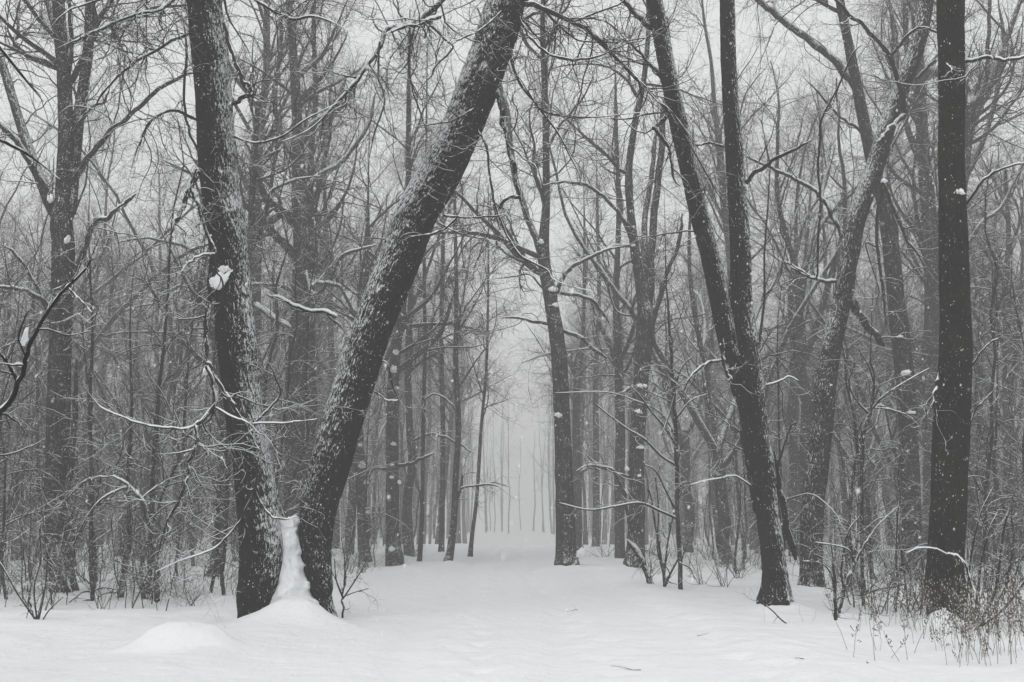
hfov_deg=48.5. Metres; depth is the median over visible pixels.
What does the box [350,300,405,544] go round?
tree
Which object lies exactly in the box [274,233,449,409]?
tree
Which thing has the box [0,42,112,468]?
tree
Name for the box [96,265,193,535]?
sapling
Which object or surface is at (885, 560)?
sapling
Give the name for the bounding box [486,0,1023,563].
tree
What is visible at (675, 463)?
sapling
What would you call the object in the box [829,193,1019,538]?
sapling
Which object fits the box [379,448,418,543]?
sapling
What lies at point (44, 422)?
sapling
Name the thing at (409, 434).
tree
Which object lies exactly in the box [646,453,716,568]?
sapling
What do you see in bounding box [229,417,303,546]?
sapling
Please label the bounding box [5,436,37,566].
sapling
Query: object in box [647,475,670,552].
sapling
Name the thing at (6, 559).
sapling
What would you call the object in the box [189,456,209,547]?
sapling
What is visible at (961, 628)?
weed
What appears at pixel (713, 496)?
tree
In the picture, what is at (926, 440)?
tree
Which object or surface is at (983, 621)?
weed
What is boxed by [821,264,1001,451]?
tree
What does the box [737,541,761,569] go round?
bush
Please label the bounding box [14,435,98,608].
sapling
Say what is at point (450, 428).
tree
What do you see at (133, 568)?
sapling
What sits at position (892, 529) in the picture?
sapling
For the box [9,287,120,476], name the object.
tree
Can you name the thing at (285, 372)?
sapling
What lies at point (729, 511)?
sapling
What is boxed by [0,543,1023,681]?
snowy ground
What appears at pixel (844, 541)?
bush
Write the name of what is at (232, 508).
sapling
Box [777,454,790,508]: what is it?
sapling
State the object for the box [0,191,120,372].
tree
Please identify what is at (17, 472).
sapling
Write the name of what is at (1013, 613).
weed
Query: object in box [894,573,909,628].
weed
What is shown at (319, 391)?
sapling
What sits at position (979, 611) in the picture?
weed
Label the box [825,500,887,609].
sapling
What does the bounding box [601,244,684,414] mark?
tree
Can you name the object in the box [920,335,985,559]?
sapling
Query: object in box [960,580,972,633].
weed
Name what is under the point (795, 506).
sapling
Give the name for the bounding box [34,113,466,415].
tree
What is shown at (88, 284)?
tree
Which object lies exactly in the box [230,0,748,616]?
tree
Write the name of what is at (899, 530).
sapling
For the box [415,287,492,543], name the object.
tree
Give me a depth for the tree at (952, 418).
16.35 m
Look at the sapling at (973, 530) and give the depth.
33.26 m
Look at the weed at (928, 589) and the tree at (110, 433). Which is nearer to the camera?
the weed at (928, 589)
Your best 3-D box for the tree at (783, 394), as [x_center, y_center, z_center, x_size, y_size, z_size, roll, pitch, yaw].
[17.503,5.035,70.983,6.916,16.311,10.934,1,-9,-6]
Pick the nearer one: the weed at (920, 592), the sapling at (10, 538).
the weed at (920, 592)
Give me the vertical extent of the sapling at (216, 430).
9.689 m
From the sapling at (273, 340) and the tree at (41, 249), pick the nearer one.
the sapling at (273, 340)
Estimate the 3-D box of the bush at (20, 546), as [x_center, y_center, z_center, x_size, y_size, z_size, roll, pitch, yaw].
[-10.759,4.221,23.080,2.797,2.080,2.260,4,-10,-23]
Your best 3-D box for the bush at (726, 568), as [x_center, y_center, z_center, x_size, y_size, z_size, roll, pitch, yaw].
[4.507,4.378,23.515,1.640,1.566,1.054,1,-9,-5]
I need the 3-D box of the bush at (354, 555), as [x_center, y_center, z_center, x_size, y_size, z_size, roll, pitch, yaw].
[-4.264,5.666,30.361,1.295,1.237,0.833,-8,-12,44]
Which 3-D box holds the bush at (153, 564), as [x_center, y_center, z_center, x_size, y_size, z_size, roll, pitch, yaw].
[-6.549,3.888,21.237,2.457,2.261,3.041,0,-9,-3]
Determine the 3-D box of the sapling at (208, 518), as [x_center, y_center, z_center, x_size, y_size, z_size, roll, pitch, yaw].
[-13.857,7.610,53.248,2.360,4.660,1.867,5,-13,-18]
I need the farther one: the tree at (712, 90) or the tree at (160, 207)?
the tree at (160, 207)
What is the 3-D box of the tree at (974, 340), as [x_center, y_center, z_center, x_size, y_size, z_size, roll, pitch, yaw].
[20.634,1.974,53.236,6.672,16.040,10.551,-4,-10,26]
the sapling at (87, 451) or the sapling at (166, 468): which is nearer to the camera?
the sapling at (87, 451)
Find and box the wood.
[7,334,1016,538]
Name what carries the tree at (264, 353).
on the snowy ground
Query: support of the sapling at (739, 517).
on the snowy ground
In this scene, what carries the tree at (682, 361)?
on the snowy ground
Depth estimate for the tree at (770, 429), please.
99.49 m
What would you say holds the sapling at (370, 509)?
on the snowy ground
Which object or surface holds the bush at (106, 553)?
on the snowy ground
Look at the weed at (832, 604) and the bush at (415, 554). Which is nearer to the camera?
the weed at (832, 604)
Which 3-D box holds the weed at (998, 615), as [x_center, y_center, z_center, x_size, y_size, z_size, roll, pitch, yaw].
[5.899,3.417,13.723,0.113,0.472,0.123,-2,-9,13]
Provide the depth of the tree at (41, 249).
37.50 m
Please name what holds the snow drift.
on the snowy ground
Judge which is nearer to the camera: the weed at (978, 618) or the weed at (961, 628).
the weed at (961, 628)
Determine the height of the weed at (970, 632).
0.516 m
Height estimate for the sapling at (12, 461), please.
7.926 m
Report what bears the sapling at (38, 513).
on the snowy ground
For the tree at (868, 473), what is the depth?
72.15 m
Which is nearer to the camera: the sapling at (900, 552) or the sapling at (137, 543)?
the sapling at (900, 552)
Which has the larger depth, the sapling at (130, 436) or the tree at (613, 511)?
the tree at (613, 511)
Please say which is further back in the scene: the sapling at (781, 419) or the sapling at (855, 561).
the sapling at (781, 419)
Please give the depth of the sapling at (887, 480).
32.25 m
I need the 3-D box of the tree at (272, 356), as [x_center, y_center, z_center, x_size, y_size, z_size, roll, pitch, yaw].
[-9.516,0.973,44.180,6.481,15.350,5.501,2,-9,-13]
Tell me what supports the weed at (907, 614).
on the snowy ground
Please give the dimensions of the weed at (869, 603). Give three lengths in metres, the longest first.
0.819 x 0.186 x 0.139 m
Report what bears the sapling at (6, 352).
on the snowy ground
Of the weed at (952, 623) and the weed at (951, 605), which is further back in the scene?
the weed at (952, 623)
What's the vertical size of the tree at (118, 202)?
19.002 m
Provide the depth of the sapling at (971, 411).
36.10 m
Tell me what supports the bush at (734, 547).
on the snowy ground
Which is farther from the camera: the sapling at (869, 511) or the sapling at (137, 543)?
the sapling at (869, 511)
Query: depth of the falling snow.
11.78 m
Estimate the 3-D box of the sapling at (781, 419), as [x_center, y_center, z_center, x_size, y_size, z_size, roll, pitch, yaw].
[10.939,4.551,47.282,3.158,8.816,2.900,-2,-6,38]
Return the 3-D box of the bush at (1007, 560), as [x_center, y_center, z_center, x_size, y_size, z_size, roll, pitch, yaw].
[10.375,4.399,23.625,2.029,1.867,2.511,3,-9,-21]
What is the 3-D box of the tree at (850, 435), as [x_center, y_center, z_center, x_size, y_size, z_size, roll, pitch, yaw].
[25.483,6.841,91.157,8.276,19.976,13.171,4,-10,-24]
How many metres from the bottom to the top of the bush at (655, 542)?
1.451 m
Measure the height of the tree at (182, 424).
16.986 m
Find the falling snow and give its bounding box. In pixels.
[0,0,1023,681]
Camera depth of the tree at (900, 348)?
28.50 m
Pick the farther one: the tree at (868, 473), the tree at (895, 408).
the tree at (868, 473)
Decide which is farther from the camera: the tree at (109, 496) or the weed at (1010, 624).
the tree at (109, 496)
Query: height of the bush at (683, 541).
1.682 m
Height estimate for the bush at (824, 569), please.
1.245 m
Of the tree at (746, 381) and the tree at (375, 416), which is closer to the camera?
the tree at (746, 381)
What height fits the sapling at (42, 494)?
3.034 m
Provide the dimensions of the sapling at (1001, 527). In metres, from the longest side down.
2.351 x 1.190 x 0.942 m
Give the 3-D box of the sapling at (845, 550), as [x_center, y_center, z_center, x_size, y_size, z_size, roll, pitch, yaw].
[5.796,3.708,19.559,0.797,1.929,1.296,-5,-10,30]
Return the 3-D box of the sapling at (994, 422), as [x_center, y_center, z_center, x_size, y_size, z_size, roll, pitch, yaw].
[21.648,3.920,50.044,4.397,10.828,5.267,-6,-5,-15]
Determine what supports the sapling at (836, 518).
on the snowy ground
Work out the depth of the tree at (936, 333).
38.94 m
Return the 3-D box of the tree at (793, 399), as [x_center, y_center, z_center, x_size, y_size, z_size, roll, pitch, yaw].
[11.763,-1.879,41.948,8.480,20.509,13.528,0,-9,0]
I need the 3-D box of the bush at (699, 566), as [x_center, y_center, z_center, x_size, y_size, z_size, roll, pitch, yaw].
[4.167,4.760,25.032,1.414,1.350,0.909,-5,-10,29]
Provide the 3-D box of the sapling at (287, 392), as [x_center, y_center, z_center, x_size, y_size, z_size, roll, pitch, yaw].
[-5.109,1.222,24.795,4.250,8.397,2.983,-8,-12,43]
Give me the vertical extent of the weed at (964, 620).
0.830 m
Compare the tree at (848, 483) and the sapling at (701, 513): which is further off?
the tree at (848, 483)
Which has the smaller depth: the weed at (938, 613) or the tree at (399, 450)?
the weed at (938, 613)
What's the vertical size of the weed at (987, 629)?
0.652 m
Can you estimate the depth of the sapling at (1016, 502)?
26.80 m
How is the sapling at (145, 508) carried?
on the snowy ground
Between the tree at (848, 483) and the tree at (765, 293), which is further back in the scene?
the tree at (848, 483)
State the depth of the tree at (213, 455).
79.44 m
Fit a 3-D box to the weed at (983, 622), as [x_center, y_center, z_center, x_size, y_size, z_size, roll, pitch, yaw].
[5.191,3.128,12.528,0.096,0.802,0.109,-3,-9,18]
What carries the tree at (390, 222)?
on the snowy ground
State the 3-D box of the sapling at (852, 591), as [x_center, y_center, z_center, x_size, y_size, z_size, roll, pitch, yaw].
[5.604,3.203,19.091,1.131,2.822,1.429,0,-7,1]
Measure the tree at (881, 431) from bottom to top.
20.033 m
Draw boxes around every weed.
[824,582,846,647]
[850,624,861,656]
[864,590,879,659]
[871,610,882,649]
[875,591,886,617]
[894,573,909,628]
[899,594,909,653]
[901,609,913,643]
[909,567,925,634]
[914,589,936,652]
[916,559,925,615]
[920,570,933,631]
[930,590,938,637]
[935,626,950,664]
[936,607,948,646]
[937,579,947,632]
[941,583,961,655]
[944,617,961,647]
[946,550,960,610]
[950,604,961,662]
[950,611,959,647]
[955,575,966,616]
[957,589,970,661]
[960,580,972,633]
[960,619,968,661]
[960,625,978,662]
[961,590,984,648]
[964,593,971,660]
[965,586,987,653]
[966,577,981,632]
[966,616,978,659]
[967,614,974,665]
[973,595,986,662]
[974,609,987,646]
[976,593,982,655]
[977,576,1007,633]
[977,588,987,656]
[977,614,986,665]
[982,601,990,649]
[983,588,1000,663]
[985,603,994,646]
[986,613,999,652]
[988,587,1006,637]
[994,595,1003,653]
[995,604,1004,638]
[999,607,1011,662]
[1002,575,1017,657]
[1002,579,1021,647]
[1003,584,1014,663]
[1003,592,1011,648]
[1005,586,1023,614]
[1009,601,1019,638]
[1010,598,1021,633]
[1013,575,1023,634]
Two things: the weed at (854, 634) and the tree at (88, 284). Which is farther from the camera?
the tree at (88, 284)
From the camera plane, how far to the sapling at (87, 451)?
35.35 m
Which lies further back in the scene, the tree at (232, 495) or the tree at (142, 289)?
the tree at (232, 495)
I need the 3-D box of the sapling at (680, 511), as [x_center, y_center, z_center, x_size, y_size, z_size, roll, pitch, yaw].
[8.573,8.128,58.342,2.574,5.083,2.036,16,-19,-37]
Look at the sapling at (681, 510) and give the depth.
50.13 m
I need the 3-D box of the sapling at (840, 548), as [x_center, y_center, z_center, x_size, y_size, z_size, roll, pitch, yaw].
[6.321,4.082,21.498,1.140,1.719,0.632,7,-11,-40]
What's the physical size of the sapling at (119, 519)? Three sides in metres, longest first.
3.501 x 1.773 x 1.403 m
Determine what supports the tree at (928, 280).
on the snowy ground
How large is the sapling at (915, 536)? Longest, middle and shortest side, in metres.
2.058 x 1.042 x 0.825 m
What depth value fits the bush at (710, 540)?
38.79 m
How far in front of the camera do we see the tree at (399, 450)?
101.25 m
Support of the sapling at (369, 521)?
on the snowy ground
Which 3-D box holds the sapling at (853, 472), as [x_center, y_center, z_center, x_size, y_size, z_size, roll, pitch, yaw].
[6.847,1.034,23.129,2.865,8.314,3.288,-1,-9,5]
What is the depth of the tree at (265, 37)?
41.29 m
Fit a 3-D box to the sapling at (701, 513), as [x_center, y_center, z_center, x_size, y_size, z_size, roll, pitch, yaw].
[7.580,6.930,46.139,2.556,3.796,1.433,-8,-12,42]
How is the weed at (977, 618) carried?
on the snowy ground
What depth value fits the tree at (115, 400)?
43.87 m
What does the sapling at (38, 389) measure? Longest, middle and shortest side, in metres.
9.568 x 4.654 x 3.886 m
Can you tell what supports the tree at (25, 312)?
on the snowy ground
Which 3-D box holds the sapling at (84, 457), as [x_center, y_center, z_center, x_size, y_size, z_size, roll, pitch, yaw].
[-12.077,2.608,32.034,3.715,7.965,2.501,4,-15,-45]
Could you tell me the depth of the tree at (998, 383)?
65.33 m
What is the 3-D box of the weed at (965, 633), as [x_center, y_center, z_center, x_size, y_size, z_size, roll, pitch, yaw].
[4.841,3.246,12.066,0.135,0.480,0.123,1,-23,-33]
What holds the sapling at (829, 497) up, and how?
on the snowy ground
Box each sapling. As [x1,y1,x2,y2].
[0,40,188,555]
[0,55,168,569]
[0,177,81,495]
[0,200,50,527]
[0,204,124,576]
[0,214,80,598]
[0,215,48,509]
[0,226,110,577]
[0,297,47,562]
[0,299,94,537]
[0,304,96,554]
[0,361,33,553]
[0,387,36,549]
[0,405,44,590]
[0,450,45,601]
[0,491,60,606]
[0,495,26,583]
[0,524,19,584]
[1,439,73,603]
[2,303,46,511]
[2,436,200,604]
[3,454,57,605]
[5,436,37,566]
[6,287,92,555]
[9,187,142,588]
[11,308,136,557]
[12,400,101,591]
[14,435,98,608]
[14,485,87,596]
[15,530,53,586]
[25,434,117,610]
[31,329,125,570]
[34,90,275,593]
[35,506,75,604]
[49,154,128,602]
[52,492,103,594]
[75,359,116,556]
[76,405,123,554]
[77,340,153,552]
[92,296,197,537]
[93,230,160,598]
[93,320,182,563]
[94,322,188,541]
[94,481,117,542]
[95,492,162,598]
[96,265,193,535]
[98,459,160,607]
[98,517,149,607]
[100,223,275,565]
[100,474,137,551]
[102,416,147,530]
[103,458,164,581]
[103,473,136,552]
[104,274,215,560]
[106,463,139,550]
[113,505,153,607]
[116,143,274,599]
[116,351,192,544]
[117,491,145,589]
[124,211,302,585]
[125,485,199,606]
[129,477,194,591]
[134,171,295,592]
[137,521,175,610]
[138,519,178,595]
[141,487,183,603]
[144,317,221,575]
[145,92,405,561]
[147,342,233,542]
[154,499,218,610]
[157,393,291,597]
[158,399,211,555]
[162,498,199,597]
[163,472,184,546]
[165,166,319,595]
[165,353,211,546]
[168,277,314,556]
[168,532,196,598]
[177,503,212,591]
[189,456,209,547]
[190,298,278,525]
[197,357,273,535]
[199,430,215,531]
[199,466,231,548]
[201,205,356,545]
[216,425,234,547]
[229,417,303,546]
[234,222,347,507]
[260,370,283,508]
[262,390,283,512]
[263,281,355,528]
[265,291,368,526]
[271,328,372,526]
[272,275,370,516]
[276,281,386,524]
[304,303,416,566]
[335,475,385,533]
[339,482,356,528]
[340,330,421,564]
[340,418,401,543]
[341,461,387,566]
[363,334,461,522]
[363,403,386,545]
[367,470,385,547]
[368,354,457,545]
[370,381,449,549]
[370,397,417,544]
[373,431,402,523]
[375,374,412,526]
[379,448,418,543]
[399,469,429,537]
[400,381,449,551]
[412,375,461,537]
[555,169,713,589]
[581,469,594,547]
[582,388,628,546]
[582,478,592,539]
[589,394,630,531]
[603,481,627,545]
[644,424,671,543]
[646,351,747,533]
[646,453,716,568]
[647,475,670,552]
[650,491,683,535]
[657,487,682,548]
[659,456,697,538]
[662,473,706,528]
[665,244,799,558]
[674,412,707,544]
[675,468,717,551]
[680,329,741,546]
[680,333,738,559]
[684,473,703,545]
[690,296,799,569]
[690,404,736,544]
[704,333,783,573]
[708,453,743,539]
[712,200,869,554]
[717,392,747,550]
[729,352,800,550]
[734,202,928,578]
[740,533,861,622]
[765,354,800,521]
[769,413,797,492]
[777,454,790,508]
[782,453,833,561]
[787,195,933,588]
[789,402,851,568]
[795,442,870,587]
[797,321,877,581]
[799,498,873,604]
[808,491,903,612]
[812,469,859,594]
[818,294,928,572]
[818,448,871,606]
[821,515,859,578]
[824,448,840,515]
[824,468,854,544]
[825,467,864,551]
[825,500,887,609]
[826,479,851,542]
[827,268,929,605]
[828,504,870,602]
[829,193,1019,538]
[832,331,923,516]
[848,431,924,606]
[849,490,895,597]
[855,431,927,611]
[863,476,927,607]
[865,350,934,568]
[865,518,905,610]
[866,247,1021,558]
[868,470,928,608]
[871,483,930,614]
[873,521,907,603]
[874,413,898,545]
[875,481,901,557]
[879,492,925,598]
[880,525,921,592]
[888,505,926,615]
[898,173,1023,588]
[900,365,997,533]
[900,490,926,595]
[904,477,989,600]
[906,366,986,501]
[908,126,1023,592]
[911,339,1013,542]
[914,263,1023,580]
[917,348,985,512]
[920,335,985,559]
[922,299,1023,559]
[931,207,1023,512]
[966,422,1022,569]
[966,490,985,587]
[966,521,1014,604]
[967,178,1023,505]
[967,439,1023,601]
[967,486,1004,566]
[970,279,1023,554]
[970,355,1018,494]
[970,375,1016,546]
[971,380,999,521]
[975,463,1023,604]
[977,317,1023,517]
[977,323,1021,521]
[980,477,1023,593]
[986,529,1009,578]
[988,423,1023,568]
[994,332,1023,481]
[997,503,1023,601]
[998,377,1023,552]
[999,390,1023,526]
[1000,437,1023,580]
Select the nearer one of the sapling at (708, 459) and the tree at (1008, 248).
the tree at (1008, 248)
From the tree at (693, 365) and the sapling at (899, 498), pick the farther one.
the tree at (693, 365)
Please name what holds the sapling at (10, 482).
on the snowy ground
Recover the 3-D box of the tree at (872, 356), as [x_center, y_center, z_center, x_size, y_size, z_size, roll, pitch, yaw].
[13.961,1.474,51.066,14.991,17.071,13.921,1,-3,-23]
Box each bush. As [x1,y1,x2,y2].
[0,506,64,619]
[0,569,24,594]
[4,519,43,582]
[61,548,137,594]
[75,529,119,582]
[81,496,227,601]
[82,541,143,608]
[84,521,160,581]
[98,534,119,569]
[99,521,158,572]
[154,571,182,591]
[166,574,213,606]
[178,524,238,577]
[201,537,238,579]
[204,540,236,584]
[332,504,423,567]
[332,525,390,617]
[334,531,367,573]
[337,528,356,555]
[348,554,384,572]
[370,515,432,551]
[404,542,426,556]
[577,506,627,556]
[634,551,664,573]
[641,452,686,586]
[647,531,667,554]
[671,517,703,558]
[673,534,728,584]
[683,515,742,559]
[684,505,759,564]
[692,516,760,587]
[692,517,760,578]
[710,548,736,567]
[713,544,755,570]
[729,535,742,555]
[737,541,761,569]
[741,540,759,564]
[751,501,827,564]
[788,535,858,585]
[800,488,991,610]
[828,515,887,562]
[831,557,892,591]
[847,522,927,613]
[858,541,893,564]
[890,539,924,585]
[964,448,1023,626]
[965,507,1021,597]
[966,516,982,573]
[969,510,1023,589]
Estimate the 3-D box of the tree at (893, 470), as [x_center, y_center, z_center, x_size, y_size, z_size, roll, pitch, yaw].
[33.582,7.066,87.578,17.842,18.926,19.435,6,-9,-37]
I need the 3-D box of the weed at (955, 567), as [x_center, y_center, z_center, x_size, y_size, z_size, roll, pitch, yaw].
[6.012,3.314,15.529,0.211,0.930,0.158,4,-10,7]
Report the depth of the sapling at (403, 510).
38.00 m
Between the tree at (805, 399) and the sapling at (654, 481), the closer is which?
the tree at (805, 399)
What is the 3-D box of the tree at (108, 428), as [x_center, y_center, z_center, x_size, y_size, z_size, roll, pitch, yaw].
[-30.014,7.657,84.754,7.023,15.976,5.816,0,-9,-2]
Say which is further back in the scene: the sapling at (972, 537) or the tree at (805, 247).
the tree at (805, 247)
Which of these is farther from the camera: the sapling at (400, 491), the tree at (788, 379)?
the tree at (788, 379)
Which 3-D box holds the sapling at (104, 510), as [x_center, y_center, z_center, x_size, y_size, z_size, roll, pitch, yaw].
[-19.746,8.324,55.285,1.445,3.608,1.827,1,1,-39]
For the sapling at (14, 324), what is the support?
on the snowy ground
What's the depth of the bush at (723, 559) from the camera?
33.15 m
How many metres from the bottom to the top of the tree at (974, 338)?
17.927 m
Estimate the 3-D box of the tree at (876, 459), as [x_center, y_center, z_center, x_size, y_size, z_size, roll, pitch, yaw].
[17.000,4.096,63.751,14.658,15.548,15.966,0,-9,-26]
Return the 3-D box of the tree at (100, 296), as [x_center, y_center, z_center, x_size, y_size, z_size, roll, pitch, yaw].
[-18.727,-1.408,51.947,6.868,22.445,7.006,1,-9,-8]
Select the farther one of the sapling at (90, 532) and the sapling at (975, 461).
the sapling at (975, 461)
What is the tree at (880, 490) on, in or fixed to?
on the snowy ground
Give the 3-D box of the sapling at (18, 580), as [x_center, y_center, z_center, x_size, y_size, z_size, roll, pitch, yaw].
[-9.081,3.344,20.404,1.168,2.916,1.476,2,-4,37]
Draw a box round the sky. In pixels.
[0,0,1023,545]
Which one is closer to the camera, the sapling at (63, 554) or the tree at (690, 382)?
the sapling at (63, 554)
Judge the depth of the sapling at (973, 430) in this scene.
25.13 m
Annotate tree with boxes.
[0,0,250,593]
[0,0,416,627]
[0,37,247,551]
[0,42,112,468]
[0,94,377,488]
[0,107,341,560]
[0,115,126,540]
[0,146,266,555]
[0,149,332,557]
[0,165,165,544]
[0,184,38,335]
[0,188,43,398]
[0,189,106,494]
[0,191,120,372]
[0,209,207,544]
[0,213,76,542]
[3,290,217,525]
[7,332,36,497]
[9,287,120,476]
[10,349,142,543]
[22,193,317,550]
[26,78,174,548]
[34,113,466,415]
[39,178,140,500]
[70,340,126,534]
[70,381,147,544]
[76,355,146,495]
[77,305,140,543]
[96,348,216,517]
[101,122,200,422]
[102,0,371,576]
[105,0,369,561]
[114,281,171,465]
[114,321,181,539]
[128,0,398,516]
[146,391,209,543]
[171,372,217,544]
[178,348,326,493]
[179,340,218,543]
[183,293,327,440]
[190,188,339,478]
[194,348,276,542]
[214,240,338,453]
[228,347,337,543]
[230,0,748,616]
[247,95,396,519]
[251,87,513,561]
[254,0,403,477]
[261,190,292,446]
[261,251,467,437]
[262,271,508,481]
[265,38,390,548]
[271,0,512,565]
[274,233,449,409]
[278,7,514,556]
[279,271,348,395]
[280,202,355,436]
[283,301,355,451]
[314,165,503,554]
[332,0,632,565]
[346,135,469,433]
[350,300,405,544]
[357,206,435,543]
[364,236,438,542]
[367,368,433,504]
[367,412,404,493]
[372,397,425,513]
[373,4,473,560]
[379,1,558,560]
[379,369,451,543]
[382,242,489,543]
[391,115,484,551]
[400,199,537,543]
[413,385,450,543]
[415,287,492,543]
[418,282,494,543]
[420,348,502,542]
[431,172,542,556]
[438,313,484,543]
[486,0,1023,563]
[486,163,842,551]
[491,209,865,549]
[495,0,783,583]
[497,196,649,494]
[506,129,632,550]
[526,1,701,557]
[529,293,628,544]
[532,305,605,475]
[535,368,592,501]
[545,292,626,544]
[555,115,634,545]
[569,229,657,544]
[569,284,627,543]
[573,224,767,497]
[584,395,710,509]
[585,0,904,605]
[585,261,684,544]
[599,371,773,494]
[600,265,781,428]
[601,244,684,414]
[608,340,678,544]
[621,215,759,547]
[625,278,891,544]
[625,386,697,478]
[625,399,703,543]
[639,0,823,552]
[643,22,1023,530]
[645,352,736,531]
[655,200,1001,445]
[666,17,880,553]
[668,269,877,489]
[670,267,740,472]
[676,124,1017,447]
[679,328,727,502]
[684,13,937,493]
[685,165,1022,553]
[685,369,746,511]
[689,341,819,544]
[691,103,1023,523]
[691,374,800,455]
[692,390,788,491]
[696,0,985,579]
[708,0,989,586]
[710,52,977,555]
[716,312,774,543]
[717,373,787,495]
[752,178,1022,545]
[752,277,919,544]
[753,99,853,549]
[753,280,972,455]
[754,50,914,547]
[755,95,1023,560]
[755,288,1018,544]
[761,317,815,448]
[770,415,856,528]
[772,392,889,474]
[773,396,881,496]
[774,398,850,542]
[781,324,887,493]
[782,269,900,540]
[793,181,923,543]
[798,0,1023,619]
[799,0,1023,566]
[804,0,1008,385]
[807,278,888,544]
[811,298,886,544]
[815,341,862,543]
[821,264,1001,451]
[825,0,1023,560]
[828,0,994,559]
[845,332,1022,540]
[855,127,936,399]
[856,229,1023,488]
[859,406,922,536]
[873,228,999,539]
[875,411,895,525]
[879,328,922,484]
[885,252,1022,492]
[910,118,1023,556]
[974,248,1023,543]
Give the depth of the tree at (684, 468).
47.60 m
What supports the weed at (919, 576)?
on the snowy ground
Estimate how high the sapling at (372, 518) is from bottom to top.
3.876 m
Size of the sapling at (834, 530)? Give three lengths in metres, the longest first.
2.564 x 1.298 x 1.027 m
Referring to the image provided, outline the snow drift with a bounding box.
[270,513,318,603]
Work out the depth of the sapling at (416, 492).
46.18 m
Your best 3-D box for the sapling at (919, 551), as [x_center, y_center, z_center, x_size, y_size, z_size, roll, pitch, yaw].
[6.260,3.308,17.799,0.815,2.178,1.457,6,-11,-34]
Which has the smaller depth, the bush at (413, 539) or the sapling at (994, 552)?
the sapling at (994, 552)
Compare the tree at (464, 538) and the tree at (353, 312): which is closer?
the tree at (353, 312)
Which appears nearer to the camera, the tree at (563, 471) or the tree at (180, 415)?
the tree at (563, 471)
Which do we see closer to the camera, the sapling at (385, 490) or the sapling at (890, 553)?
the sapling at (890, 553)
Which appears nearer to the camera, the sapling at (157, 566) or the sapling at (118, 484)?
the sapling at (157, 566)
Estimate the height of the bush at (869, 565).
1.556 m
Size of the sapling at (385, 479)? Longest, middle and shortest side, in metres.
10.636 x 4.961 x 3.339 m
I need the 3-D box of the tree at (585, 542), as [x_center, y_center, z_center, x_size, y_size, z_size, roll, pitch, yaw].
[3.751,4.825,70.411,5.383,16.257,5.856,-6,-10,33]
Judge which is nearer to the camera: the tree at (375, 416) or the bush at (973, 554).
the bush at (973, 554)
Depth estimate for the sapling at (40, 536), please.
21.10 m
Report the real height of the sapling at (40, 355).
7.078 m
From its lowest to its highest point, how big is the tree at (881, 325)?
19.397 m
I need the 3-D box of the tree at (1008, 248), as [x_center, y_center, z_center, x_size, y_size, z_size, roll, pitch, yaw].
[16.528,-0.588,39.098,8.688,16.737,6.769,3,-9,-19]
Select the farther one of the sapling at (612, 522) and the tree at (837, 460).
the tree at (837, 460)
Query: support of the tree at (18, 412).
on the snowy ground
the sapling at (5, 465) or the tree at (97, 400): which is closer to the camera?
the sapling at (5, 465)
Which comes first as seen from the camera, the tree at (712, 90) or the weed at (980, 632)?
the weed at (980, 632)
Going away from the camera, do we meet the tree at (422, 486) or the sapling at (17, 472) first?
the sapling at (17, 472)
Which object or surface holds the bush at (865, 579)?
on the snowy ground
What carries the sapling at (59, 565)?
on the snowy ground
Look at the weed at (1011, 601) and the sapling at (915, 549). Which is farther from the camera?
the sapling at (915, 549)
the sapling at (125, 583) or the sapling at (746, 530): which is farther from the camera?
the sapling at (746, 530)
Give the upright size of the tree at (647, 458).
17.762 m
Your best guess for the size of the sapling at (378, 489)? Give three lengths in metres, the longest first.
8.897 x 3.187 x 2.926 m
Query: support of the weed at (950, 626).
on the snowy ground
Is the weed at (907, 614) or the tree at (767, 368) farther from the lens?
the tree at (767, 368)
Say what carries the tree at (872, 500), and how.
on the snowy ground
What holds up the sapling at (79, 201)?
on the snowy ground
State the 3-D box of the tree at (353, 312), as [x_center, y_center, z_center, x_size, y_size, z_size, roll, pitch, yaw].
[-4.762,-0.895,36.850,9.378,16.528,6.958,6,-11,-34]
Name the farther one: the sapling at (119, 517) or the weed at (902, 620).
the sapling at (119, 517)
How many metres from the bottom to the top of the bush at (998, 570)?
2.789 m
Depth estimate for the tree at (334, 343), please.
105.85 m
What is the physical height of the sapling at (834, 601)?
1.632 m
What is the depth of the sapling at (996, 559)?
19.13 m
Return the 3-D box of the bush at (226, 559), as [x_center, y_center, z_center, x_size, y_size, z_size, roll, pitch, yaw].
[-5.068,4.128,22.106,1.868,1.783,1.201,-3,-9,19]
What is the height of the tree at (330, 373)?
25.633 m
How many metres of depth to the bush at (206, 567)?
27.77 m
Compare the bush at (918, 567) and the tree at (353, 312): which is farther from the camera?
the tree at (353, 312)
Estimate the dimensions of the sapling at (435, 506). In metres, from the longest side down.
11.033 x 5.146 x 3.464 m
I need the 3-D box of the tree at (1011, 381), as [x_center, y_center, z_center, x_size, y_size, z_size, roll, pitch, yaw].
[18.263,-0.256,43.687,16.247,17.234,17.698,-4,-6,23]
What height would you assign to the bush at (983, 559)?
1.857 m
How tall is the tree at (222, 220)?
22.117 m
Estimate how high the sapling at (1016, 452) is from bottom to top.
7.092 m
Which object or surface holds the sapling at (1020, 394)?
on the snowy ground
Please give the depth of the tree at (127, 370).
105.97 m
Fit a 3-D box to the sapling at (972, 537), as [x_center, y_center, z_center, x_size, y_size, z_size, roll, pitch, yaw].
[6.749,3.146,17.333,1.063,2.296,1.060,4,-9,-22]
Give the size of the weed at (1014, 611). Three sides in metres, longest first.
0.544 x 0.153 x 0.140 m
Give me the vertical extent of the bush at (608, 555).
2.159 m
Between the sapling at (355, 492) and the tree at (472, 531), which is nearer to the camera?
the sapling at (355, 492)
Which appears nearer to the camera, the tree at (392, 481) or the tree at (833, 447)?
the tree at (392, 481)

